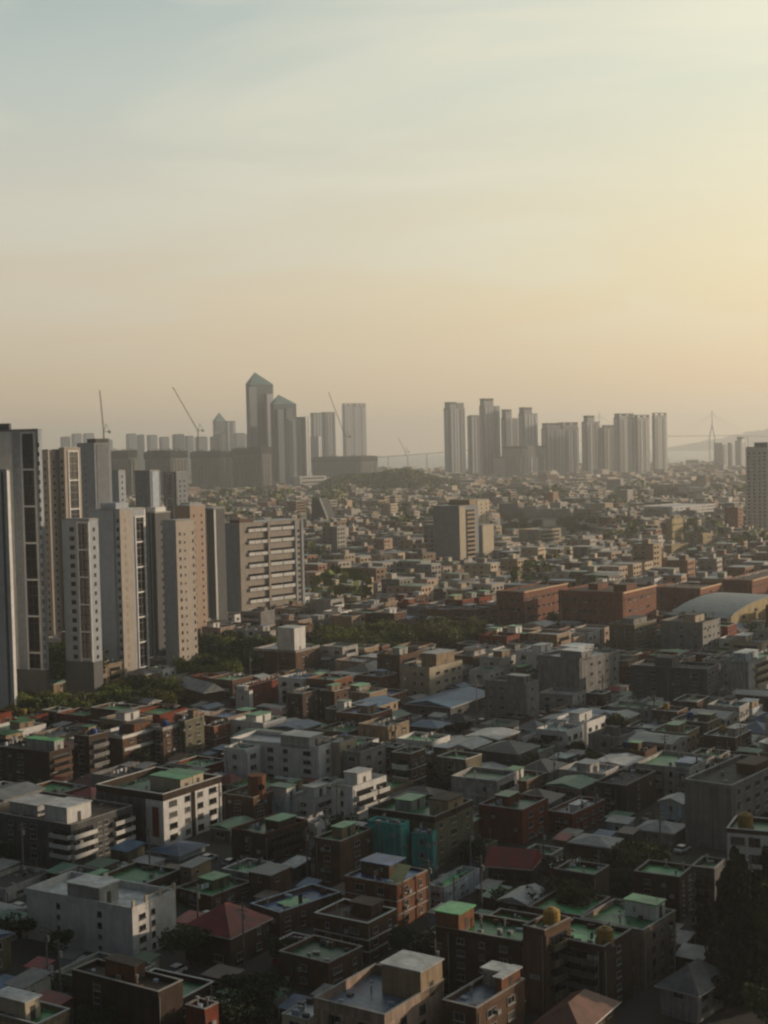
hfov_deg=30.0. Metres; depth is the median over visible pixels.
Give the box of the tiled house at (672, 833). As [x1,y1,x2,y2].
[637,820,684,844]
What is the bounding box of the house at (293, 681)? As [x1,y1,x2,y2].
[278,671,318,705]
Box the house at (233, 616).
[227,611,240,621]
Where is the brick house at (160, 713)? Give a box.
[139,705,187,724]
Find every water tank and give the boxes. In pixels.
[21,708,27,715]
[90,728,97,734]
[119,725,122,732]
[162,720,168,726]
[542,906,559,925]
[595,925,614,946]
[623,740,628,748]
[662,703,669,710]
[686,711,693,719]
[719,725,726,733]
[737,811,753,828]
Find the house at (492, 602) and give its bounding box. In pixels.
[486,600,495,604]
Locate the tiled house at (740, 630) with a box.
[737,627,749,633]
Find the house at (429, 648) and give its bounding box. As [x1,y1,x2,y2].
[419,646,440,650]
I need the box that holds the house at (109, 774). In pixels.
[90,765,145,787]
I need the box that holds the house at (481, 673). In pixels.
[469,665,504,683]
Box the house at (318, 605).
[309,597,343,614]
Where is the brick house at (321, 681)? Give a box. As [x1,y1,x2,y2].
[306,673,352,704]
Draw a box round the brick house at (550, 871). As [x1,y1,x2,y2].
[547,859,562,878]
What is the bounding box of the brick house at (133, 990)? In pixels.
[71,953,183,1023]
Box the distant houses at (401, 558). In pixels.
[225,502,767,602]
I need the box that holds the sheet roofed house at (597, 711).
[571,708,620,725]
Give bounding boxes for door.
[274,1005,277,1019]
[301,866,303,877]
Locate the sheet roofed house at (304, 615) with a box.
[298,614,311,616]
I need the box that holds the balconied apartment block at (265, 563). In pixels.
[225,518,304,611]
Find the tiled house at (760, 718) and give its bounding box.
[748,712,767,722]
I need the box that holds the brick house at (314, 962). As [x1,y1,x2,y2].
[279,934,362,989]
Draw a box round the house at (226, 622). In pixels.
[208,619,230,624]
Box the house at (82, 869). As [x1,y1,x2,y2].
[57,865,97,875]
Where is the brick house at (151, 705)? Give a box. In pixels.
[144,703,179,707]
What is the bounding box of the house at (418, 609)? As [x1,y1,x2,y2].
[407,603,437,622]
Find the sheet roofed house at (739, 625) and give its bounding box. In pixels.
[737,623,752,628]
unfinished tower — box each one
[111,448,137,494]
[144,448,188,494]
[190,449,232,489]
[232,446,271,487]
[312,454,377,476]
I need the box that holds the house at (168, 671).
[148,664,175,678]
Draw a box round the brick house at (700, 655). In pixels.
[682,648,722,661]
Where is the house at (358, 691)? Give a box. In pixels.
[348,682,386,701]
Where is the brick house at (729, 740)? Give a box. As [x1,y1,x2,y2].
[703,723,751,754]
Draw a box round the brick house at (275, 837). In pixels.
[231,809,308,861]
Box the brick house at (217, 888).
[176,869,249,909]
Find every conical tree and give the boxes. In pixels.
[704,868,746,968]
[706,858,740,955]
[712,881,765,1006]
[713,845,751,904]
[759,844,767,868]
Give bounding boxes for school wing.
[496,582,567,624]
[558,581,656,624]
[656,580,721,609]
[723,568,767,594]
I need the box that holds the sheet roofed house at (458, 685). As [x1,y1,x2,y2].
[446,682,471,688]
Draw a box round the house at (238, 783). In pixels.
[225,777,287,791]
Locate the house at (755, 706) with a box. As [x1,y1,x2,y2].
[739,698,762,718]
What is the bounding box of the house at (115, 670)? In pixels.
[104,658,122,682]
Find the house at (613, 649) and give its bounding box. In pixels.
[603,647,619,660]
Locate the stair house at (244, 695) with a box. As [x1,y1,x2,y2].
[236,685,252,708]
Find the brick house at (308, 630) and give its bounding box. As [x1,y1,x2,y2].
[291,623,312,643]
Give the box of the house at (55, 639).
[48,633,61,642]
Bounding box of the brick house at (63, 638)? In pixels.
[61,631,65,641]
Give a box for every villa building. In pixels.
[0,735,72,781]
[0,791,135,864]
[0,986,69,1023]
[26,871,176,956]
[73,724,109,775]
[96,766,221,845]
[105,719,159,767]
[153,715,179,762]
[177,708,204,756]
[230,730,343,778]
[268,782,296,813]
[281,983,324,1023]
[292,782,331,817]
[313,950,444,1023]
[322,735,356,778]
[330,767,389,819]
[343,739,385,774]
[368,791,472,869]
[399,648,462,696]
[441,960,524,1023]
[484,673,538,719]
[609,615,656,650]
[631,654,718,702]
[636,747,713,795]
[660,612,720,649]
[691,854,725,943]
[720,648,767,690]
[726,815,767,874]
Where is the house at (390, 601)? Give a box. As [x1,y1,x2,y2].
[379,597,397,607]
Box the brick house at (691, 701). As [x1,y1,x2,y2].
[673,694,708,710]
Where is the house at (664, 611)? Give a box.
[658,610,670,612]
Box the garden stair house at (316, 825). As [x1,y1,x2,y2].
[306,806,335,836]
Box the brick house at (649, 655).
[639,646,677,659]
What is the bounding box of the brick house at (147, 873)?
[108,857,179,891]
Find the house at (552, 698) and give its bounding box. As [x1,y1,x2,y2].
[539,687,585,709]
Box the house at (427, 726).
[409,720,452,733]
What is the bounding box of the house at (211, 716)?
[204,704,250,735]
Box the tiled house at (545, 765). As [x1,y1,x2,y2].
[523,758,567,788]
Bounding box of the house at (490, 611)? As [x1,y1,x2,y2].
[477,604,496,622]
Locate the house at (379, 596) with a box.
[376,593,394,599]
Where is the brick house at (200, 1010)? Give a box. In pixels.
[185,986,218,1023]
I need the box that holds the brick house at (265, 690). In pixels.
[235,671,279,707]
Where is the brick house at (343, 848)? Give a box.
[314,820,372,885]
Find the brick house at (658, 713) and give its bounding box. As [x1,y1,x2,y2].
[652,701,687,721]
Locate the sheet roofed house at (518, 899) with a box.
[496,883,546,910]
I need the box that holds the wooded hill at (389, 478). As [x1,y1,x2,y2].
[307,467,463,490]
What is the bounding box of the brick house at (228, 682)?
[208,672,253,699]
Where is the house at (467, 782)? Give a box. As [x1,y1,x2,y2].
[451,766,518,805]
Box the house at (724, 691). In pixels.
[718,687,738,696]
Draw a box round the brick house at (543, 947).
[522,915,572,1015]
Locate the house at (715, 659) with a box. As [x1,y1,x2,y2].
[702,655,729,663]
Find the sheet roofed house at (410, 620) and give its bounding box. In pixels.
[406,615,421,625]
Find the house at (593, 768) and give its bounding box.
[558,756,618,778]
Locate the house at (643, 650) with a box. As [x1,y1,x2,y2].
[633,648,662,652]
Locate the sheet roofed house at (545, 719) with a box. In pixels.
[536,712,567,722]
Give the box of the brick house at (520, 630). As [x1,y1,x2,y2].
[500,625,536,642]
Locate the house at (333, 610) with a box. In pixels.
[322,606,351,617]
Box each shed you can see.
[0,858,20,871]
[0,908,27,941]
[0,974,14,988]
[3,967,52,993]
[23,956,55,979]
[40,990,73,1023]
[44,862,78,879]
[48,776,67,781]
[50,721,72,727]
[56,946,87,967]
[67,723,85,728]
[83,857,119,871]
[109,839,145,863]
[120,761,137,766]
[131,855,165,865]
[133,761,155,768]
[133,950,161,967]
[164,863,179,868]
[168,753,190,761]
[176,910,204,930]
[178,856,212,884]
[189,766,209,773]
[190,701,208,708]
[200,750,219,757]
[200,963,244,991]
[211,744,227,757]
[213,772,226,776]
[215,986,243,999]
[220,999,252,1023]
[229,696,234,705]
[247,862,292,898]
[253,889,279,900]
[255,986,289,1023]
[257,703,276,710]
[269,705,285,710]
[274,776,293,779]
[277,993,307,1023]
[282,855,311,879]
[295,877,322,887]
[300,777,318,782]
[310,983,333,996]
[314,669,329,672]
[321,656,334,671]
[326,778,341,789]
[331,882,344,898]
[352,820,366,825]
[426,903,443,926]
[427,712,448,720]
[460,728,481,735]
[471,683,484,689]
[473,817,480,836]
[474,879,503,901]
[476,909,493,914]
[479,884,511,910]
[549,752,576,760]
[552,832,574,852]
[561,828,584,837]
[565,749,587,756]
[593,829,616,836]
[603,810,634,828]
[604,814,635,836]
[607,686,627,693]
[614,684,628,690]
[616,826,640,843]
[618,691,636,699]
[646,700,670,719]
[673,943,712,970]
[676,817,684,836]
[676,923,683,929]
[676,929,695,950]
[709,696,725,699]
[709,697,717,702]
[724,694,735,700]
[736,747,761,755]
[751,620,765,623]
[751,711,764,717]
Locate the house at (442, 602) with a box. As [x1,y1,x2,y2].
[429,598,446,604]
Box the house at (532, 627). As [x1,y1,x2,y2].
[502,624,540,629]
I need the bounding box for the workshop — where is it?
[404,686,484,716]
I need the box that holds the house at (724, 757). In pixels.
[716,746,740,763]
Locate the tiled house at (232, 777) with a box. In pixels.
[221,772,242,792]
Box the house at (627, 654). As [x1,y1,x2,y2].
[620,651,641,661]
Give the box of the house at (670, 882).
[634,859,691,921]
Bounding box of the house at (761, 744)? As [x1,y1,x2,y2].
[757,737,767,748]
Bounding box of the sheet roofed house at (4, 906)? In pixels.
[0,902,26,912]
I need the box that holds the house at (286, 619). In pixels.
[275,614,311,636]
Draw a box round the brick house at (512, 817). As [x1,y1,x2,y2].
[478,788,548,844]
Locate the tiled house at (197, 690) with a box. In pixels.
[178,676,224,703]
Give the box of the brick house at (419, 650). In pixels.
[384,647,425,657]
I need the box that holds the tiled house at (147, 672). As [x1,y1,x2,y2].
[125,668,158,679]
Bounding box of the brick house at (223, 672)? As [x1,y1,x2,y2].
[213,671,232,674]
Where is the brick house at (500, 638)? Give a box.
[479,632,520,646]
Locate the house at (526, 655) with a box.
[515,642,559,668]
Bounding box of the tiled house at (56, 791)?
[51,789,67,794]
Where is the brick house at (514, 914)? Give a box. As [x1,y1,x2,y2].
[489,908,540,920]
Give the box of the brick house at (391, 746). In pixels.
[380,740,405,773]
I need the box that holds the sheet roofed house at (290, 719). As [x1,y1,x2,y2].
[286,717,301,721]
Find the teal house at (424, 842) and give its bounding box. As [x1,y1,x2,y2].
[411,822,438,876]
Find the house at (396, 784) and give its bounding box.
[386,776,414,794]
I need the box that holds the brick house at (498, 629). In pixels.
[484,627,504,632]
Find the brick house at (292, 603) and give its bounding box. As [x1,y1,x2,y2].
[283,600,300,605]
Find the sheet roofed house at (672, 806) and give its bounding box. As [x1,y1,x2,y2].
[657,792,684,821]
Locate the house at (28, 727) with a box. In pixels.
[0,716,45,735]
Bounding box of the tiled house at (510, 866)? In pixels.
[484,846,542,886]
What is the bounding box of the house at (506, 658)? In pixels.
[479,648,515,676]
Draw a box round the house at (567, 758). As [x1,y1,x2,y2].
[556,754,577,763]
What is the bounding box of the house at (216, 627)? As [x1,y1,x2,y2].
[202,621,235,634]
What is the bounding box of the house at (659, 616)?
[656,610,664,623]
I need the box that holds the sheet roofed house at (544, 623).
[526,620,556,626]
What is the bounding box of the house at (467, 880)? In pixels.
[430,866,479,905]
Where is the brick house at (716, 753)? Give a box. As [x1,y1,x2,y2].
[692,746,729,762]
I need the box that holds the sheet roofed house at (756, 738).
[752,735,764,742]
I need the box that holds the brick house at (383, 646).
[376,644,389,650]
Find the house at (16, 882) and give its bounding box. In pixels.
[0,860,46,901]
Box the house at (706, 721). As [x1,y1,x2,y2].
[671,711,720,746]
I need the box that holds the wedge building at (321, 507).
[311,498,353,520]
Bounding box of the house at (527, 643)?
[520,641,552,646]
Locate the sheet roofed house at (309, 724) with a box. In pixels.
[270,719,322,731]
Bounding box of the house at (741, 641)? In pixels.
[729,633,767,650]
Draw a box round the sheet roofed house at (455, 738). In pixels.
[450,735,465,741]
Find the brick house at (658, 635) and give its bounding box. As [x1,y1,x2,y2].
[656,632,660,648]
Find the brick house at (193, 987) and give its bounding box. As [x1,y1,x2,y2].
[149,968,214,1021]
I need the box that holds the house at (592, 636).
[571,628,600,646]
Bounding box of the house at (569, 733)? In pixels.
[536,721,584,752]
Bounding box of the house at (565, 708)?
[549,700,600,714]
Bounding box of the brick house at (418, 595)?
[396,591,426,600]
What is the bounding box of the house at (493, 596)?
[489,594,495,600]
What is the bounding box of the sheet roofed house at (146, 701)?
[128,697,161,704]
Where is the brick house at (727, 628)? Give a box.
[721,622,736,636]
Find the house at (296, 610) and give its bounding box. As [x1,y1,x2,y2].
[274,605,308,616]
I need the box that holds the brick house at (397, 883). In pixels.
[344,853,427,928]
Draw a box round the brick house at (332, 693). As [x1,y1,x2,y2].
[321,680,348,719]
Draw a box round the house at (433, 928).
[422,926,435,938]
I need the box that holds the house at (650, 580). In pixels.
[634,576,662,584]
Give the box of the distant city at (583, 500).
[112,475,745,517]
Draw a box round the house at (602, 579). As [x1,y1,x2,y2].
[595,578,618,582]
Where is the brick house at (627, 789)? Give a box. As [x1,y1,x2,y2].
[594,762,655,814]
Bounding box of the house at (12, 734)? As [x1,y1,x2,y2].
[0,729,28,740]
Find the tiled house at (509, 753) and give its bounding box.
[477,740,540,766]
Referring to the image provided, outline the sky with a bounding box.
[0,0,767,455]
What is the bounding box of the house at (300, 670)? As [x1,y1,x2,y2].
[290,668,313,673]
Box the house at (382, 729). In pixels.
[358,716,408,742]
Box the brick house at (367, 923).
[314,895,397,963]
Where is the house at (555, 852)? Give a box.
[526,837,563,873]
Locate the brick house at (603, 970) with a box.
[559,914,632,1009]
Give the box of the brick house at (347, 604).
[344,601,355,609]
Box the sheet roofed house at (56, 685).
[50,679,66,694]
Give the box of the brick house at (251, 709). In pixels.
[235,707,275,715]
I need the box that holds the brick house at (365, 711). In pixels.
[336,702,392,722]
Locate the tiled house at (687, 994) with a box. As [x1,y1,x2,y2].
[654,958,728,1023]
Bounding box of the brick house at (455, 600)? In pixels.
[445,594,473,607]
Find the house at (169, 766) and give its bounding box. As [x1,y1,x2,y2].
[159,764,189,768]
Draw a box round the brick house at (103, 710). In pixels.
[90,702,144,729]
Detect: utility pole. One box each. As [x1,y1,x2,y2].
[17,822,25,864]
[41,924,51,975]
[53,939,63,991]
[144,828,152,863]
[192,883,200,917]
[216,784,221,821]
[224,760,230,789]
[237,902,247,967]
[303,827,309,876]
[321,802,329,831]
[332,781,340,813]
[391,720,398,742]
[400,672,404,697]
[423,858,433,910]
[429,939,441,956]
[450,876,456,900]
[465,826,474,866]
[474,678,477,711]
[475,855,486,908]
[482,780,490,799]
[538,826,547,879]
[550,755,557,779]
[556,729,559,755]
[591,786,600,830]
[654,808,664,846]
[660,734,668,749]
[671,930,677,971]
[736,723,744,746]
[745,855,756,883]
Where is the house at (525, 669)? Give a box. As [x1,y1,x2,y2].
[511,663,537,679]
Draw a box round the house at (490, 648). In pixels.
[463,643,503,652]
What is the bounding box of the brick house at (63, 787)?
[36,780,85,794]
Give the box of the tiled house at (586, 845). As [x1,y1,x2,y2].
[567,833,623,859]
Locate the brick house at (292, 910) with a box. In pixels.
[250,883,340,935]
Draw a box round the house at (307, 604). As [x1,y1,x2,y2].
[297,602,309,612]
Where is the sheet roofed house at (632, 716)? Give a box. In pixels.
[619,709,639,728]
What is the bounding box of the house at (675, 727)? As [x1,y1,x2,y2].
[651,720,699,752]
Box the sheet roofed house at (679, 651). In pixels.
[662,649,686,654]
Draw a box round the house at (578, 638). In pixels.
[566,630,584,642]
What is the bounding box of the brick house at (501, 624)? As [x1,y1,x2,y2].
[488,622,514,626]
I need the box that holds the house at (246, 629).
[234,623,255,640]
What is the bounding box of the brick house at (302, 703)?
[286,685,320,720]
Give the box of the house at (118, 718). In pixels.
[100,708,152,729]
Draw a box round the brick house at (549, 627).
[541,625,569,629]
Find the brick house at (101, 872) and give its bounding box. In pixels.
[87,868,113,877]
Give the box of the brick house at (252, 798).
[222,773,272,819]
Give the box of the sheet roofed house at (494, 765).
[482,762,508,769]
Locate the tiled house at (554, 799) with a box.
[521,788,564,808]
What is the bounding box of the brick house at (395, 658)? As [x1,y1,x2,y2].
[377,646,418,688]
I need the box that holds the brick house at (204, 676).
[190,673,221,681]
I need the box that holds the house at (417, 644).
[396,642,432,647]
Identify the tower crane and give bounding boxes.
[99,390,110,438]
[172,387,203,451]
[328,392,350,453]
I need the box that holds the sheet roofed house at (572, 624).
[559,620,582,627]
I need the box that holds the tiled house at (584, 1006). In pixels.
[533,989,620,1023]
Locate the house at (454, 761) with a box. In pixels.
[437,744,481,790]
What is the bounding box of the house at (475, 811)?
[473,806,478,816]
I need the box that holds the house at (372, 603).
[350,599,383,609]
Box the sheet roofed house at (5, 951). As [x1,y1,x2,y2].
[0,929,15,971]
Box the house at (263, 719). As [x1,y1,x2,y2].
[230,709,285,737]
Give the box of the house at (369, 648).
[354,643,378,655]
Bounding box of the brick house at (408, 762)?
[391,744,426,786]
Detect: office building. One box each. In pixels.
[253,625,319,674]
[293,476,325,485]
[519,527,560,543]
[538,642,618,691]
[638,503,714,516]
[665,543,687,554]
[685,754,767,850]
[697,532,712,546]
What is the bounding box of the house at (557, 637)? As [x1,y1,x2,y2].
[528,629,571,646]
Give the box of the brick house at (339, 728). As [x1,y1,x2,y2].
[316,717,361,736]
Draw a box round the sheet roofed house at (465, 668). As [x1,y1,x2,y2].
[462,663,472,682]
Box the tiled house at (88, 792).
[70,787,95,798]
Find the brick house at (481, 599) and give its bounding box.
[462,592,490,603]
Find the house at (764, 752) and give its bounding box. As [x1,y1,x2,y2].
[759,741,767,756]
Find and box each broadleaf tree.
[0,703,20,709]
[0,840,15,857]
[0,912,36,936]
[5,705,34,716]
[17,690,34,697]
[17,691,38,707]
[17,696,56,710]
[24,778,42,783]
[31,706,46,711]
[31,717,49,725]
[35,691,54,698]
[35,697,67,706]
[42,929,74,953]
[44,724,58,730]
[46,712,54,724]
[48,640,65,653]
[48,973,66,991]
[49,646,108,679]
[50,665,64,679]
[50,691,74,698]
[60,698,70,707]
[67,690,98,702]
[68,698,92,708]
[68,698,95,707]
[87,692,102,700]
[95,690,108,701]
[98,682,121,698]
[103,679,125,688]
[104,700,125,703]
[106,684,133,699]
[107,692,132,701]
[120,675,137,687]
[124,694,155,704]
[127,673,157,689]
[129,690,148,697]
[131,688,152,697]
[131,747,152,762]
[138,685,160,690]
[145,689,177,704]
[146,680,160,689]
[153,679,183,690]
[156,923,211,964]
[157,674,176,682]
[166,686,186,700]
[171,657,200,673]
[193,652,210,660]
[194,656,218,669]
[196,664,217,673]
[198,632,214,639]
[198,638,223,655]
[198,639,205,653]
[209,989,254,1023]
[210,657,244,673]
[211,973,239,996]
[213,634,242,647]
[213,651,235,660]
[214,657,242,666]
[215,629,243,638]
[224,639,241,649]
[229,653,248,672]
[234,976,276,1009]
[237,971,292,996]
[240,636,273,648]
[242,1000,276,1023]
[243,655,263,674]
[251,634,276,642]
[265,936,301,960]
[306,630,339,643]
[310,630,344,645]
[313,623,337,636]
[313,625,333,643]
[327,812,367,830]
[331,629,358,636]
[337,625,365,633]
[341,632,366,643]
[350,629,374,635]
[352,631,374,644]
[359,622,379,627]
[367,623,396,631]
[367,634,390,645]
[375,618,402,625]
[378,630,401,647]
[379,623,407,632]
[387,926,427,950]
[389,625,419,645]
[404,937,435,954]
[414,928,435,955]
[415,622,439,637]
[415,630,429,641]
[417,625,447,645]
[422,618,445,626]
[423,615,453,624]
[426,761,432,771]
[427,772,451,790]
[431,625,465,647]
[442,969,448,985]
[444,720,471,734]
[446,619,480,629]
[453,625,475,633]
[455,616,481,622]
[459,836,487,861]
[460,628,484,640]
[468,616,487,635]
[489,885,517,906]
[499,512,507,521]
[503,515,513,521]
[505,521,518,527]
[518,521,529,526]
[518,752,539,765]
[521,885,543,911]
[526,736,551,747]
[528,520,542,526]
[539,882,554,896]
[541,854,583,874]
[541,875,610,906]
[548,611,558,620]
[555,520,564,527]
[564,740,585,749]
[566,527,579,532]
[577,748,604,760]
[581,855,613,870]
[582,526,594,533]
[598,711,630,728]
[602,842,663,870]
[609,866,634,897]
[610,843,655,871]
[610,889,621,898]
[611,870,634,897]
[612,838,670,861]
[632,843,672,854]
[652,492,665,496]
[653,489,664,493]
[661,853,671,861]
[668,487,678,494]
[673,491,685,497]
[677,610,706,616]
[711,967,749,1012]
[740,982,767,1023]
[751,622,767,628]
[758,811,767,817]
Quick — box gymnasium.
[668,592,767,623]
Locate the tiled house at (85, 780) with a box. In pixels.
[72,774,90,788]
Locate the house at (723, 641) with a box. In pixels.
[719,633,752,647]
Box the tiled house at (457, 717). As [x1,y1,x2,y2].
[442,713,474,730]
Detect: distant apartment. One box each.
[60,436,70,447]
[71,433,81,446]
[83,433,93,442]
[126,433,136,449]
[137,434,144,469]
[147,435,157,450]
[159,437,169,449]
[172,434,184,450]
[185,436,193,473]
[195,436,207,450]
[210,436,213,450]
[218,433,224,450]
[233,433,245,448]
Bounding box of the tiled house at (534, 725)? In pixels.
[519,720,544,729]
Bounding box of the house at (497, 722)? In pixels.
[480,718,518,728]
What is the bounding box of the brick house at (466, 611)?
[454,603,484,620]
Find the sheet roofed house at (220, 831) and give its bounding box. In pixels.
[207,815,254,842]
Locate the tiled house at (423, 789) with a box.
[387,786,450,797]
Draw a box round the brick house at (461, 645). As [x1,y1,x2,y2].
[457,641,478,651]
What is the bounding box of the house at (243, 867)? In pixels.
[221,851,273,879]
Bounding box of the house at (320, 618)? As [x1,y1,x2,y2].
[310,614,329,626]
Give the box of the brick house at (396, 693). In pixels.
[387,688,407,704]
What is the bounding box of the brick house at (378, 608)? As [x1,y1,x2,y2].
[369,607,398,609]
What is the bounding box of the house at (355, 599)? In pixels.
[347,596,371,601]
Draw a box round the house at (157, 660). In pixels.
[150,656,165,666]
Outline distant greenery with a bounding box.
[129,478,767,597]
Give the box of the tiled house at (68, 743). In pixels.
[64,741,74,770]
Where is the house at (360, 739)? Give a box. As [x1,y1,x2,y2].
[348,735,378,744]
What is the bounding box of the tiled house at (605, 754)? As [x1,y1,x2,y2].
[574,750,607,759]
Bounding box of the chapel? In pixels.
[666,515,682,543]
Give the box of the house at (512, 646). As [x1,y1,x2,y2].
[502,642,527,652]
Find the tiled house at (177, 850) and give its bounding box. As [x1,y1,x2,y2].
[146,839,208,860]
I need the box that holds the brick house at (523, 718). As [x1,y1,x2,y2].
[496,712,530,724]
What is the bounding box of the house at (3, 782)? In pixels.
[0,773,12,785]
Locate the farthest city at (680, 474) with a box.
[188,459,745,493]
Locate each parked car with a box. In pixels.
[11,901,26,910]
[117,861,128,867]
[167,963,186,972]
[202,853,218,859]
[221,858,239,866]
[468,862,483,867]
[476,718,488,723]
[539,707,549,712]
[539,712,548,717]
[640,812,654,821]
[674,844,691,853]
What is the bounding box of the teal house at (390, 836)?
[367,812,409,864]
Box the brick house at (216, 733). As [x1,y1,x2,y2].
[204,714,230,748]
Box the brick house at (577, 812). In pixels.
[548,796,604,832]
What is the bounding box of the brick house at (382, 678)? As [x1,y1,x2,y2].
[355,666,397,688]
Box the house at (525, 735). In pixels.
[501,724,535,742]
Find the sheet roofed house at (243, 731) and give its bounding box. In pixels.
[231,728,287,736]
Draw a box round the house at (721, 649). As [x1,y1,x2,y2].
[711,648,728,651]
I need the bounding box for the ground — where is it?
[0,488,765,1023]
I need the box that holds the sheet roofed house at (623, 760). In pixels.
[597,753,645,768]
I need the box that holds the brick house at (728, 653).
[715,651,735,656]
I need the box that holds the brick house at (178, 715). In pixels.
[174,708,204,742]
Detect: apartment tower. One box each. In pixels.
[0,423,49,697]
[0,469,16,708]
[42,447,81,636]
[61,502,150,702]
[76,438,111,517]
[111,470,125,501]
[135,470,187,518]
[145,507,170,656]
[161,504,207,674]
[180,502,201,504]
[205,507,227,619]
[746,442,767,529]
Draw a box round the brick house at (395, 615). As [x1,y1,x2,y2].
[373,607,405,624]
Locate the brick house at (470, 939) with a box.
[433,900,528,993]
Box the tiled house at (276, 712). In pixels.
[265,708,286,717]
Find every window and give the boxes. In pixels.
[16,888,23,895]
[30,824,36,829]
[30,833,36,839]
[31,843,36,849]
[31,853,37,858]
[52,752,68,759]
[52,760,69,767]
[52,828,70,835]
[53,767,69,775]
[53,838,70,845]
[53,848,70,855]
[61,460,64,513]
[63,984,72,994]
[72,824,93,835]
[72,834,93,844]
[73,844,93,854]
[92,737,105,744]
[92,747,105,753]
[92,756,106,763]
[93,984,100,991]
[93,996,100,1004]
[96,911,101,917]
[97,922,102,928]
[98,945,102,951]
[104,724,117,728]
[110,666,119,670]
[110,674,120,678]
[113,812,130,821]
[114,822,131,831]
[114,831,130,840]
[139,912,146,920]
[140,923,146,931]
[140,935,146,943]
[152,807,158,836]
[169,799,176,807]
[169,810,177,818]
[170,821,177,829]
[170,832,177,840]
[185,795,190,802]
[185,806,190,813]
[185,817,190,824]
[186,828,191,835]
[197,791,203,797]
[198,802,203,808]
[198,812,203,819]
[198,823,203,830]
[209,786,216,794]
[209,797,216,804]
[210,808,217,815]
[210,819,216,824]
[214,683,228,687]
[214,954,223,963]
[216,831,224,838]
[234,800,240,804]
[234,807,240,811]
[236,951,242,961]
[243,615,257,617]
[243,622,257,624]
[250,753,256,759]
[250,764,256,770]
[256,941,261,951]
[257,799,263,805]
[257,806,263,812]
[257,926,261,935]
[267,756,273,760]
[267,765,273,769]
[270,828,302,842]
[270,837,302,851]
[284,916,291,922]
[285,925,291,932]
[289,1020,299,1023]
[300,810,306,815]
[300,964,306,972]
[300,976,307,984]
[302,477,323,478]
[302,481,321,482]
[302,751,310,755]
[303,760,310,764]
[303,769,310,773]
[310,683,327,688]
[318,799,330,806]
[324,845,330,851]
[324,855,329,861]
[324,876,330,882]
[324,922,329,929]
[325,866,330,872]
[328,1015,339,1023]
[332,964,342,975]
[333,977,342,984]
[345,648,355,653]
[348,756,354,761]
[349,927,358,935]
[350,938,358,944]
[352,957,357,965]
[354,840,359,847]
[354,850,360,857]
[355,861,360,867]
[355,883,364,891]
[356,786,373,795]
[357,796,373,806]
[373,925,377,934]
[373,937,378,945]
[373,949,378,957]
[376,781,385,788]
[377,792,386,799]
[377,887,383,895]
[394,758,407,764]
[395,770,407,777]
[401,1015,407,1023]
[403,656,415,662]
[404,885,408,893]
[404,898,409,906]
[405,912,409,921]
[419,838,423,844]
[419,852,424,858]
[419,905,423,913]
[420,1003,426,1015]
[431,892,440,897]
[447,603,459,605]
[448,764,454,770]
[451,815,456,824]
[451,827,457,835]
[451,839,456,847]
[451,851,457,859]
[452,1011,465,1023]
[456,937,464,945]
[456,950,464,957]
[457,962,465,969]
[457,974,465,981]
[478,954,484,961]
[479,942,484,949]
[487,1005,496,1019]
[493,874,504,881]
[499,945,507,953]
[500,779,514,790]
[500,958,507,963]
[507,994,515,1006]
[508,1009,515,1022]
[514,876,523,883]
[528,811,532,818]
[541,735,561,740]
[542,530,558,532]
[542,534,558,536]
[542,538,558,541]
[549,929,566,944]
[550,949,562,960]
[550,965,562,976]
[550,983,562,993]
[555,826,563,831]
[556,817,563,822]
[559,635,568,640]
[562,947,595,958]
[563,961,595,973]
[563,986,596,993]
[565,974,596,986]
[566,791,575,797]
[594,850,602,856]
[604,788,609,793]
[616,945,620,953]
[616,957,621,966]
[616,970,621,979]
[617,983,621,992]
[644,514,668,515]
[644,879,650,884]
[644,888,651,894]
[652,833,658,839]
[652,931,655,939]
[652,945,656,953]
[656,770,662,775]
[656,779,662,784]
[656,788,662,792]
[657,746,663,750]
[660,926,663,934]
[670,946,673,954]
[670,959,673,968]
[672,992,684,1000]
[678,782,684,786]
[691,873,695,881]
[691,887,695,895]
[691,902,695,909]
[691,916,696,923]
[696,875,708,882]
[697,889,708,897]
[697,903,709,911]
[697,917,709,925]
[701,1003,709,1016]
[702,993,708,1001]
[730,836,744,845]
[734,645,756,648]
[745,783,750,791]
[746,796,750,803]
[748,838,760,847]
[749,855,760,864]
[755,779,759,786]
[755,791,759,799]
[755,803,759,810]
[756,660,767,667]
[756,668,767,675]
[756,676,767,683]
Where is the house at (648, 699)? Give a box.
[640,695,662,702]
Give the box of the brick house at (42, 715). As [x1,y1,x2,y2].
[12,707,48,725]
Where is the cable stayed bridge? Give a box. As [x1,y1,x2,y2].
[378,412,767,466]
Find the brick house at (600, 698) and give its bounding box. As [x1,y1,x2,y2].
[586,688,611,709]
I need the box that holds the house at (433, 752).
[420,743,463,780]
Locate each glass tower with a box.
[213,413,225,450]
[245,372,273,447]
[270,395,297,483]
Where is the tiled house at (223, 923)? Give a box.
[179,902,272,966]
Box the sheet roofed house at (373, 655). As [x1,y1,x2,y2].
[362,653,377,656]
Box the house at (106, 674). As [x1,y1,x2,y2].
[103,664,108,683]
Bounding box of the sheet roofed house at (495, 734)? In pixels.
[463,727,519,743]
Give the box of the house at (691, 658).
[679,653,695,661]
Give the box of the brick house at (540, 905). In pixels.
[527,889,610,917]

